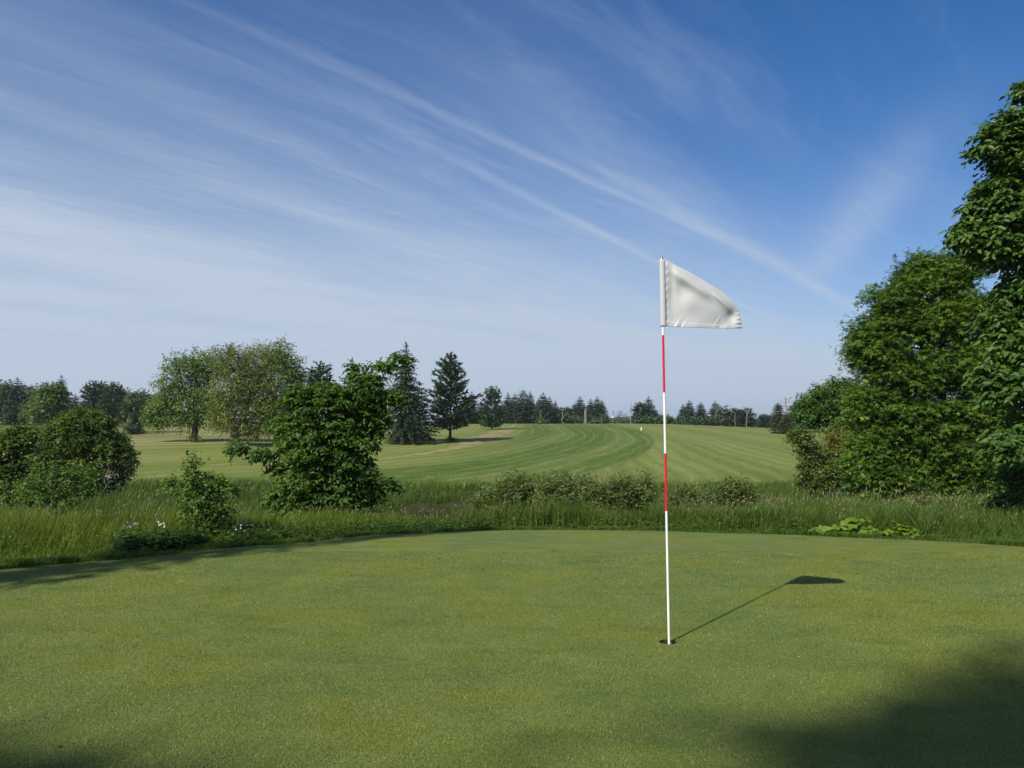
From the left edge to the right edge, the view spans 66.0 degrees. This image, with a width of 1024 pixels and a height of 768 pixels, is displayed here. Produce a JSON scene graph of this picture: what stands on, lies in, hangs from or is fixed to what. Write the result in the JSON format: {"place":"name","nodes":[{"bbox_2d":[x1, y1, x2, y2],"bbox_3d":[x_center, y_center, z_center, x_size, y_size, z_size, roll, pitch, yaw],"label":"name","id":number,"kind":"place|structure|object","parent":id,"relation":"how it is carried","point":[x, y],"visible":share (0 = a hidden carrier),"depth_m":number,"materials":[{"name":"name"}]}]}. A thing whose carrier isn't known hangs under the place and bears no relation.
{"place":"outdoors","nodes":[
{"label":"outdoors","id":0,"kind":"place"},
{"bbox_2d":[0,503,425,566],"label":"meadow grass","id":1,"kind":"structure","parent":0,"point":[18,548],"depth_m":9.37,"materials":[{"name":"green plant"}]},
{"bbox_2d":[0,495,420,537],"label":"seed heads","id":2,"kind":"object","parent":1,"relation":"on","point":[173,510],"visible":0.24,"depth_m":10.88,"materials":[{"name":"plant"}]},
{"bbox_2d":[5,473,653,518],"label":"ditch grass","id":3,"kind":"structure","parent":0,"point":[150,485],"depth_m":33.68,"materials":[{"name":"green plant"}]},
{"bbox_2d":[208,428,515,465],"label":"path","id":4,"kind":"structure","parent":0,"point":[489,436],"depth_m":80.38,"materials":[{"name":"beige sand"}]},
{"bbox_2d":[72,488,818,554],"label":"rough ground","id":5,"kind":"structure","parent":0,"point":[427,503],"depth_m":32.36,"materials":[{"name":"green plant"}]},
{"bbox_2d":[0,420,46,508],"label":"wild shrub","id":6,"kind":"object","parent":5,"relation":"on","point":[16,442],"visible":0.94,"depth_m":19.78,"materials":[{"name":"green plant"}]},
{"bbox_2d":[0,477,54,513],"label":"wild shrub","id":7,"kind":"object","parent":5,"relation":"on","point":[4,498],"visible":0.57,"depth_m":15.75,"materials":[{"name":"green plant"}]},
{"bbox_2d":[12,458,110,521],"bbox_3d":[-5.488,1.453,9.552,1.111,1.116,0.714,0,-3,0],"label":"shrub","id":8,"kind":"object","parent":5,"relation":"on","point":[57,473],"visible":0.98,"depth_m":9.49,"materials":[{"name":"green plant"}]},
{"bbox_2d":[11,403,142,509],"bbox_3d":[-13.300,2.370,23.792,3.918,3.580,2.694,1,-4,-24],"label":"hawthorn tree","id":9,"kind":"object","parent":5,"relation":"on","point":[94,436],"visible":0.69,"depth_m":23.51,"materials":[{"name":"green plant"}]},
{"bbox_2d":[92,459,120,493],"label":"dead branch","id":10,"kind":"object","parent":5,"relation":"on","point":[108,476],"visible":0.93,"depth_m":21.38,"materials":[{"name":"grey wood"}]},
{"bbox_2d":[59,492,256,518],"bbox_3d":[-7.780,2.919,17.331,4.431,1.482,6.217,1,-3,-22],"label":"tall reed","id":11,"kind":"object","parent":5,"relation":"on","point":[104,505],"visible":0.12,"depth_m":16.36,"materials":[{"name":"green plant"}]},
{"bbox_2d":[107,526,209,552],"bbox_3d":[-3.960,1.766,8.926,1.122,0.368,1.541,2,-4,-25],"label":"nettle patch","id":12,"kind":"object","parent":5,"relation":"on","point":[164,539],"visible":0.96,"depth_m":8.58,"materials":[{"name":"green plant"}]},
{"bbox_2d":[156,449,247,538],"bbox_3d":[-3.875,1.436,9.848,1.026,1.243,0.721,-2,-4,29],"label":"shrub","id":13,"kind":"object","parent":5,"relation":"on","point":[219,514],"visible":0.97,"depth_m":9.78,"materials":[{"name":"green plant"}]},
{"bbox_2d":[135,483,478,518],"bbox_3d":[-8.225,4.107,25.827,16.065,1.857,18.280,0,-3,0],"label":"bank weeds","id":14,"kind":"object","parent":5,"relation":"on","point":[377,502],"visible":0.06,"depth_m":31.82,"materials":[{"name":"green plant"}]},
{"bbox_2d":[221,351,419,519],"bbox_3d":[-3.292,1.062,13.409,3.416,3.321,1.678,0,-3,0],"label":"elm tree","id":15,"kind":"object","parent":5,"relation":"on","point":[328,462],"visible":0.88,"depth_m":13.20,"materials":[{"name":"green plant"}]},
{"bbox_2d":[212,515,495,542],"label":"leafy weeds","id":16,"kind":"object","parent":5,"relation":"on","point":[281,533],"visible":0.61,"depth_m":10.63,"materials":[{"name":"green plant"}]},
{"bbox_2d":[383,503,465,520],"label":"dry reeds","id":17,"kind":"object","parent":5,"relation":"on","point":[412,510],"visible":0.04,"depth_m":15.41,"materials":[{"name":"green plant"}]},
{"bbox_2d":[464,467,531,515],"bbox_3d":[-0.265,2.232,14.433,1.334,1.408,1.134,0,-3,0],"label":"willow bush","id":18,"kind":"object","parent":5,"relation":"on","point":[506,491],"visible":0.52,"depth_m":14.39,"materials":[{"name":"green plant"}]},
{"bbox_2d":[0,524,1023,568],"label":"fringe grass","id":19,"kind":"structure","parent":5,"relation":"on","point":[38,561],"depth_m":9.73,"materials":[{"name":"green plant"}]},
{"bbox_2d":[507,468,563,515],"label":"willow bush","id":20,"kind":"object","parent":5,"relation":"on","point":[527,482],"visible":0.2,"depth_m":14.78,"materials":[{"name":"green plant"}]},
{"bbox_2d":[521,469,575,517],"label":"willow bush","id":21,"kind":"object","parent":5,"relation":"on","point":[546,486],"visible":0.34,"depth_m":14.41,"materials":[{"name":"green plant"}]},
{"bbox_2d":[550,466,599,503],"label":"willow bush","id":22,"kind":"object","parent":5,"relation":"on","point":[572,481],"visible":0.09,"depth_m":15.01,"materials":[{"name":"green plant"}]},
{"bbox_2d":[564,472,612,515],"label":"willow bush","id":23,"kind":"object","parent":5,"relation":"on","point":[587,488],"visible":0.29,"depth_m":14.58,"materials":[{"name":"green plant"}]},
{"bbox_2d":[571,468,642,521],"bbox_3d":[1.759,2.244,14.699,1.363,1.358,1.037,0,-3,0],"label":"willow bush","id":24,"kind":"object","parent":5,"relation":"on","point":[617,493],"visible":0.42,"depth_m":14.58,"materials":[{"name":"green plant"}]},
{"bbox_2d":[609,465,663,514],"bbox_3d":[2.312,2.293,15.101,1.263,1.476,1.018,0,-3,0],"label":"willow bush","id":25,"kind":"object","parent":5,"relation":"on","point":[643,492],"visible":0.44,"depth_m":15.00,"materials":[{"name":"green plant"}]},
{"bbox_2d":[470,517,818,530],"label":"ditch weeds","id":26,"kind":"object","parent":5,"relation":"on","point":[672,524],"visible":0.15,"depth_m":12.53,"materials":[{"name":"green plant"}]},
{"bbox_2d":[659,477,707,510],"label":"willow bush","id":27,"kind":"object","parent":5,"relation":"on","point":[686,493],"visible":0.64,"depth_m":15.82,"materials":[{"name":"green plant"}]},
{"bbox_2d":[695,472,761,512],"bbox_3d":[4.242,2.342,15.378,1.282,1.313,1.021,-1,-3,18],"label":"willow bush","id":28,"kind":"object","parent":5,"relation":"on","point":[724,491],"visible":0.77,"depth_m":15.27,"materials":[{"name":"green plant"}]},
{"bbox_2d":[782,423,857,499],"bbox_3d":[10.338,2.687,25.896,2.972,2.816,1.872,0,-3,0],"label":"buckthorn shrub","id":29,"kind":"object","parent":5,"relation":"on","point":[819,469],"visible":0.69,"depth_m":25.70,"materials":[{"name":"green plant"}]},
{"bbox_2d":[808,525,833,532],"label":"burdock plant","id":30,"kind":"object","parent":5,"relation":"on","point":[821,529],"visible":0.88,"depth_m":10.76,"materials":[{"name":"green plant"}]},
{"bbox_2d":[786,369,872,495],"bbox_3d":[11.791,1.881,28.873,3.473,4.816,2.309,0,-3,0],"label":"ash tree","id":31,"kind":"object","parent":5,"relation":"on","point":[815,409],"visible":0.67,"depth_m":28.66,"materials":[{"name":"green plant"}]},
{"bbox_2d":[817,420,852,495],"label":"golden shrub","id":32,"kind":"object","parent":5,"relation":"on","point":[834,443],"visible":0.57,"depth_m":26.83,"materials":[{"name":"plant"}]},
{"bbox_2d":[829,523,856,535],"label":"burdock plant","id":33,"kind":"object","parent":5,"relation":"on","point":[842,529],"visible":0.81,"depth_m":10.56,"materials":[{"name":"green plant"}]},
{"bbox_2d":[840,517,871,532],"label":"burdock plant","id":34,"kind":"object","parent":5,"relation":"on","point":[848,521],"visible":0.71,"depth_m":10.60,"materials":[{"name":"green plant"}]},
{"bbox_2d":[858,525,890,536],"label":"burdock plant","id":35,"kind":"object","parent":5,"relation":"on","point":[871,529],"visible":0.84,"depth_m":10.38,"materials":[{"name":"green plant"}]},
{"bbox_2d":[883,521,914,536],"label":"burdock plant","id":36,"kind":"object","parent":5,"relation":"on","point":[900,529],"visible":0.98,"depth_m":10.22,"materials":[{"name":"green plant"}]},
{"bbox_2d":[903,526,921,537],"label":"burdock plant","id":37,"kind":"object","parent":5,"relation":"on","point":[917,533],"visible":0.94,"depth_m":10.14,"materials":[{"name":"green plant"}]},
{"bbox_2d":[828,245,1018,502],"bbox_3d":[10.181,-0.032,19.023,4.962,6.864,2.770,0,-3,0],"label":"maple tree","id":38,"kind":"object","parent":5,"relation":"on","point":[923,441],"visible":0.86,"depth_m":18.60,"materials":[{"name":"green plant"}]},
{"bbox_2d":[892,487,979,507],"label":"willow bush","id":39,"kind":"object","parent":5,"relation":"on","point":[917,499],"visible":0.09,"depth_m":15.34,"materials":[{"name":"green plant"}]},
{"bbox_2d":[938,78,1023,513],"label":"linden tree","id":40,"kind":"object","parent":5,"relation":"on","point":[986,229],"visible":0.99,"depth_m":12.39,"materials":[{"name":"green plant"}]},
{"bbox_2d":[0,415,987,495],"bbox_3d":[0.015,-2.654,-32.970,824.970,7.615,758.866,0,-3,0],"label":"fairway","id":41,"kind":"structure","parent":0,"point":[701,453],"depth_m":62.95,"materials":[{"name":"green plant"}]},
{"bbox_2d":[0,379,22,420],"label":"tree","id":42,"kind":"object","parent":41,"relation":"on","point":[5,387],"visible":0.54,"depth_m":129.48,"materials":[{"name":"green plant"}]},
{"bbox_2d":[0,377,31,424],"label":"spruce tree","id":43,"kind":"object","parent":41,"relation":"on","point":[13,402],"visible":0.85,"depth_m":114.45,"materials":[{"name":"green plant"}]},
{"bbox_2d":[21,383,41,405],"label":"tree","id":44,"kind":"object","parent":41,"relation":"on","point":[30,393],"visible":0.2,"depth_m":149.14,"materials":[{"name":"green plant"}]},
{"bbox_2d":[17,398,53,428],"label":"tree","id":45,"kind":"object","parent":41,"relation":"on","point":[27,408],"visible":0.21,"depth_m":94.33,"materials":[{"name":"green plant"}]},
{"bbox_2d":[24,381,71,426],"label":"tree","id":46,"kind":"object","parent":41,"relation":"on","point":[51,397],"visible":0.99,"depth_m":91.34,"materials":[{"name":"green plant"}]},
{"bbox_2d":[56,376,74,414],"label":"spruce tree","id":47,"kind":"object","parent":41,"relation":"on","point":[62,382],"visible":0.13,"depth_m":125.26,"materials":[{"name":"green plant"}]},
{"bbox_2d":[77,380,109,409],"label":"pine tree","id":48,"kind":"object","parent":41,"relation":"on","point":[92,397],"visible":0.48,"depth_m":111.41,"materials":[{"name":"plant"}]},
{"bbox_2d":[95,391,120,427],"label":"spruce tree","id":49,"kind":"object","parent":41,"relation":"on","point":[108,406],"visible":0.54,"depth_m":104.81,"materials":[{"name":"green plant"}]},
{"bbox_2d":[95,381,127,424],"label":"pine tree","id":50,"kind":"object","parent":41,"relation":"on","point":[113,391],"visible":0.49,"depth_m":111.77,"materials":[{"name":"green plant"}]},
{"bbox_2d":[112,384,134,422],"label":"tree","id":51,"kind":"object","parent":41,"relation":"on","point":[126,393],"visible":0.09,"depth_m":134.65,"materials":[{"name":"green plant"}]},
{"bbox_2d":[120,423,140,433],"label":"shrub","id":52,"kind":"object","parent":41,"relation":"on","point":[125,426],"visible":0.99,"depth_m":84.86,"materials":[{"name":"green plant"}]},
{"bbox_2d":[122,411,146,433],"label":"spruce tree","id":53,"kind":"object","parent":41,"relation":"on","point":[134,420],"visible":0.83,"depth_m":85.69,"materials":[{"name":"green plant"}]},
{"bbox_2d":[114,397,163,431],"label":"juniper tree","id":54,"kind":"object","parent":41,"relation":"on","point":[130,408],"visible":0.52,"depth_m":89.49,"materials":[{"name":"plant"}]},
{"bbox_2d":[124,387,164,424],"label":"tree","id":55,"kind":"object","parent":41,"relation":"on","point":[141,395],"visible":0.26,"depth_m":124.59,"materials":[{"name":"green plant"}]},
{"bbox_2d":[137,343,232,441],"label":"cottonwood tree","id":56,"kind":"object","parent":41,"relation":"on","point":[178,395],"visible":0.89,"depth_m":69.36,"materials":[{"name":"green plant"}]},
{"bbox_2d":[184,432,203,441],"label":"shrub","id":57,"kind":"object","parent":41,"relation":"on","point":[193,438],"visible":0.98,"depth_m":69.12,"materials":[{"name":"green plant"}]},
{"bbox_2d":[199,338,290,445],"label":"cottonwood tree","id":58,"kind":"object","parent":41,"relation":"on","point":[241,386],"visible":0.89,"depth_m":65.41,"materials":[{"name":"green plant"}]},
{"bbox_2d":[252,333,311,441],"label":"cottonwood tree","id":59,"kind":"object","parent":41,"relation":"on","point":[292,374],"visible":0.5,"depth_m":71.64,"materials":[{"name":"green plant"}]},
{"bbox_2d":[305,359,334,422],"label":"pine tree","id":60,"kind":"object","parent":41,"relation":"on","point":[317,376],"visible":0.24,"depth_m":79.72,"materials":[{"name":"green plant"}]},
{"bbox_2d":[381,371,398,433],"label":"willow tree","id":61,"kind":"object","parent":41,"relation":"on","point":[390,385],"visible":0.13,"depth_m":89.94,"materials":[{"name":"plant"}]},
{"bbox_2d":[381,341,432,444],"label":"spruce tree","id":62,"kind":"object","parent":41,"relation":"on","point":[402,434],"visible":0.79,"depth_m":77.44,"materials":[{"name":"green plant"}]},
{"bbox_2d":[408,383,440,441],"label":"spruce tree","id":63,"kind":"object","parent":41,"relation":"on","point":[424,406],"visible":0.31,"depth_m":83.71,"materials":[{"name":"green plant"}]},
{"bbox_2d":[423,352,484,441],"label":"pine tree","id":64,"kind":"object","parent":41,"relation":"on","point":[451,421],"visible":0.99,"depth_m":83.54,"materials":[{"name":"green plant"}]},
{"bbox_2d":[462,391,481,423],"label":"spruce tree","id":65,"kind":"object","parent":41,"relation":"on","point":[473,411],"visible":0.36,"depth_m":149.65,"materials":[{"name":"green plant"}]},
{"bbox_2d":[476,386,506,428],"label":"pine tree","id":66,"kind":"object","parent":41,"relation":"on","point":[486,410],"visible":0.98,"depth_m":115.44,"materials":[{"name":"green plant"}]},
{"bbox_2d":[500,404,512,423],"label":"spruce tree","id":67,"kind":"object","parent":41,"relation":"on","point":[506,420],"visible":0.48,"depth_m":155.59,"materials":[{"name":"green plant"}]},
{"bbox_2d":[502,392,514,423],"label":"spruce tree","id":68,"kind":"object","parent":41,"relation":"on","point":[507,403],"visible":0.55,"depth_m":159.64,"materials":[{"name":"green plant"}]},
{"bbox_2d":[510,401,525,423],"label":"spruce tree","id":69,"kind":"object","parent":41,"relation":"on","point":[518,418],"visible":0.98,"depth_m":156.61,"materials":[{"name":"green plant"}]},
{"bbox_2d":[511,390,534,423],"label":"spruce tree","id":70,"kind":"object","parent":41,"relation":"on","point":[526,404],"visible":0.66,"depth_m":159.60,"materials":[{"name":"green plant"}]},
{"bbox_2d":[524,391,535,423],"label":"spruce tree","id":71,"kind":"object","parent":41,"relation":"on","point":[531,399],"visible":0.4,"depth_m":161.76,"materials":[{"name":"green plant"}]},
{"bbox_2d":[529,393,555,423],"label":"spruce tree","id":72,"kind":"object","parent":41,"relation":"on","point":[541,407],"visible":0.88,"depth_m":157.33,"materials":[{"name":"green plant"}]},
{"bbox_2d":[551,402,561,423],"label":"spruce tree","id":73,"kind":"object","parent":41,"relation":"on","point":[555,411],"visible":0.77,"depth_m":159.58,"materials":[{"name":"green plant"}]},
{"bbox_2d":[568,396,586,423],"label":"spruce tree","id":74,"kind":"object","parent":41,"relation":"on","point":[579,409],"visible":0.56,"depth_m":167.55,"materials":[{"name":"green plant"}]},
{"bbox_2d":[583,398,596,423],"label":"spruce tree","id":75,"kind":"object","parent":41,"relation":"on","point":[589,409],"visible":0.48,"depth_m":167.67,"materials":[{"name":"green plant"}]},
{"bbox_2d":[591,397,606,423],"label":"spruce tree","id":76,"kind":"object","parent":41,"relation":"on","point":[598,408],"visible":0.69,"depth_m":167.52,"materials":[{"name":"green plant"}]},
{"bbox_2d":[491,413,756,426],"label":"crest undergrowth","id":77,"kind":"object","parent":41,"relation":"on","point":[577,419],"visible":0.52,"depth_m":159.71,"materials":[{"name":"green plant"}]},
{"bbox_2d":[628,402,651,422],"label":"pine tree","id":78,"kind":"object","parent":41,"relation":"on","point":[639,410],"visible":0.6,"depth_m":164.39,"materials":[{"name":"green plant"}]},
{"bbox_2d":[642,396,658,423],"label":"spruce tree","id":79,"kind":"object","parent":41,"relation":"on","point":[651,411],"visible":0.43,"depth_m":166.63,"materials":[{"name":"green plant"}]},
{"bbox_2d":[659,413,677,423],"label":"tree","id":80,"kind":"object","parent":41,"relation":"on","point":[669,420],"visible":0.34,"depth_m":169.19,"materials":[{"name":"green plant"}]},
{"bbox_2d":[675,405,688,424],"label":"spruce tree","id":81,"kind":"object","parent":41,"relation":"on","point":[683,411],"visible":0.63,"depth_m":164.62,"materials":[{"name":"green plant"}]},
{"bbox_2d":[679,400,697,424],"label":"spruce tree","id":82,"kind":"object","parent":41,"relation":"on","point":[689,410],"visible":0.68,"depth_m":164.51,"materials":[{"name":"green plant"}]},
{"bbox_2d":[694,404,708,425],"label":"spruce tree","id":83,"kind":"object","parent":41,"relation":"on","point":[701,412],"visible":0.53,"depth_m":164.58,"materials":[{"name":"green plant"}]},
{"bbox_2d":[707,401,723,425],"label":"spruce tree","id":84,"kind":"object","parent":41,"relation":"on","point":[713,409],"visible":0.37,"depth_m":164.60,"materials":[{"name":"green plant"}]},
{"bbox_2d":[711,404,734,425],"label":"tree","id":85,"kind":"object","parent":41,"relation":"on","point":[725,413],"visible":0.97,"depth_m":159.29,"materials":[{"name":"green plant"}]},
{"bbox_2d":[724,408,742,426],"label":"pine tree","id":86,"kind":"object","parent":41,"relation":"on","point":[736,411],"visible":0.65,"depth_m":159.31,"materials":[{"name":"green plant"}]},
{"bbox_2d":[734,407,757,426],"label":"pine tree","id":87,"kind":"object","parent":41,"relation":"on","point":[749,419],"visible":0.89,"depth_m":154.52,"materials":[{"name":"green plant"}]},
{"bbox_2d":[757,414,772,427],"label":"pine tree","id":88,"kind":"object","parent":41,"relation":"on","point":[762,421],"visible":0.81,"depth_m":189.03,"materials":[{"name":"green plant"}]},
{"bbox_2d":[766,403,785,433],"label":"cedar tree","id":89,"kind":"object","parent":41,"relation":"on","point":[775,418],"visible":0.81,"depth_m":109.66,"materials":[{"name":"green plant"}]},
{"bbox_2d":[777,413,794,433],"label":"cedar tree","id":90,"kind":"object","parent":41,"relation":"on","point":[786,421],"visible":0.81,"depth_m":107.70,"materials":[{"name":"green plant"}]},
{"bbox_2d":[788,397,822,428],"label":"tree","id":91,"kind":"object","parent":41,"relation":"on","point":[796,422],"visible":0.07,"depth_m":117.48,"materials":[{"name":"green plant"}]},
{"bbox_2d":[0,530,1023,767],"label":"putting green","id":92,"kind":"object","parent":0,"point":[568,541],"visible":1,"depth_m":4.61,"materials":[{"name":"green plant"}]},
{"bbox_2d":[0,551,1023,767],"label":"turf blades","id":93,"kind":"object","parent":92,"relation":"on","point":[497,703],"visible":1,"depth_m":4.20,"materials":[{"name":"green plant"}]},
{"bbox_2d":[659,640,677,643],"bbox_3d":[0.940,1.618,4.743,0.116,0.130,0.116,0,-3,0],"label":"golf hole","id":94,"kind":"object","parent":92,"relation":"in","point":[666,641],"visible":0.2,"depth_m":4.79,"materials":[{"name":"soil"}]},
{"bbox_2d":[659,256,741,643],"bbox_3d":[1.170,0.447,4.805,0.522,2.476,0.046,0,-3,-5],"label":"golf flagstick","id":95,"kind":"object","parent":94,"relation":"in","point":[689,299],"visible":1,"depth_m":4.85,"materials":[{"name":"fabric"}]},
{"bbox_2d":[0,0,1023,421],"label":"sky","id":96,"kind":"structure","parent":0,"point":[503,187],"materials":[{"name":"blue"}]},
{"bbox_2d":[13,533,1017,767],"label":"clippings","id":97,"kind":"object","parent":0,"point":[496,620],"visible":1,"depth_m":4.65,"materials":[{"name":"green plant"}]},
{"bbox_2d":[442,491,701,527],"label":"ditch grass","id":98,"kind":"structure","parent":0,"point":[586,515],"depth_m":13.21,"materials":[{"name":"green plant"}]},
{"bbox_2d":[362,496,1023,545],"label":"green grass","id":99,"kind":"structure","parent":0,"point":[881,520],"depth_m":11.82,"materials":[{"name":"green plant"}]},
{"bbox_2d":[376,490,1023,524],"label":"grass heads","id":100,"kind":"object","parent":99,"relation":"on","point":[805,508],"depth_m":12.66,"materials":[{"name":"green plant"}]},
{"bbox_2d":[648,479,876,512],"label":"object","id":101,"kind":"structure","parent":0,"point":[775,487],"depth_m":32.23,"materials":[{"name":"green plant"}]},
{"bbox_2d":[636,484,995,513],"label":"reed plumes","id":102,"kind":"object","parent":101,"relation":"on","point":[836,497],"visible":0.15,"depth_m":15.51,"materials":[{"name":"plant"}]},
{"bbox_2d":[633,490,996,523],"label":"reed grass","id":103,"kind":"structure","parent":0,"point":[862,505],"depth_m":14.86,"materials":[{"name":"green plant"}]},
{"bbox_3d":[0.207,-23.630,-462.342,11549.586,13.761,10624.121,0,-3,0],"label":"ground","id":104,"kind":"structure","parent":0,"visible":0},
{"bbox_2d":[491,414,813,428],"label":"woods","id":105,"kind":"object","parent":104,"relation":"on","point":[624,420],"visible":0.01,"depth_m":409.28,"materials":[{"name":"green plant"}]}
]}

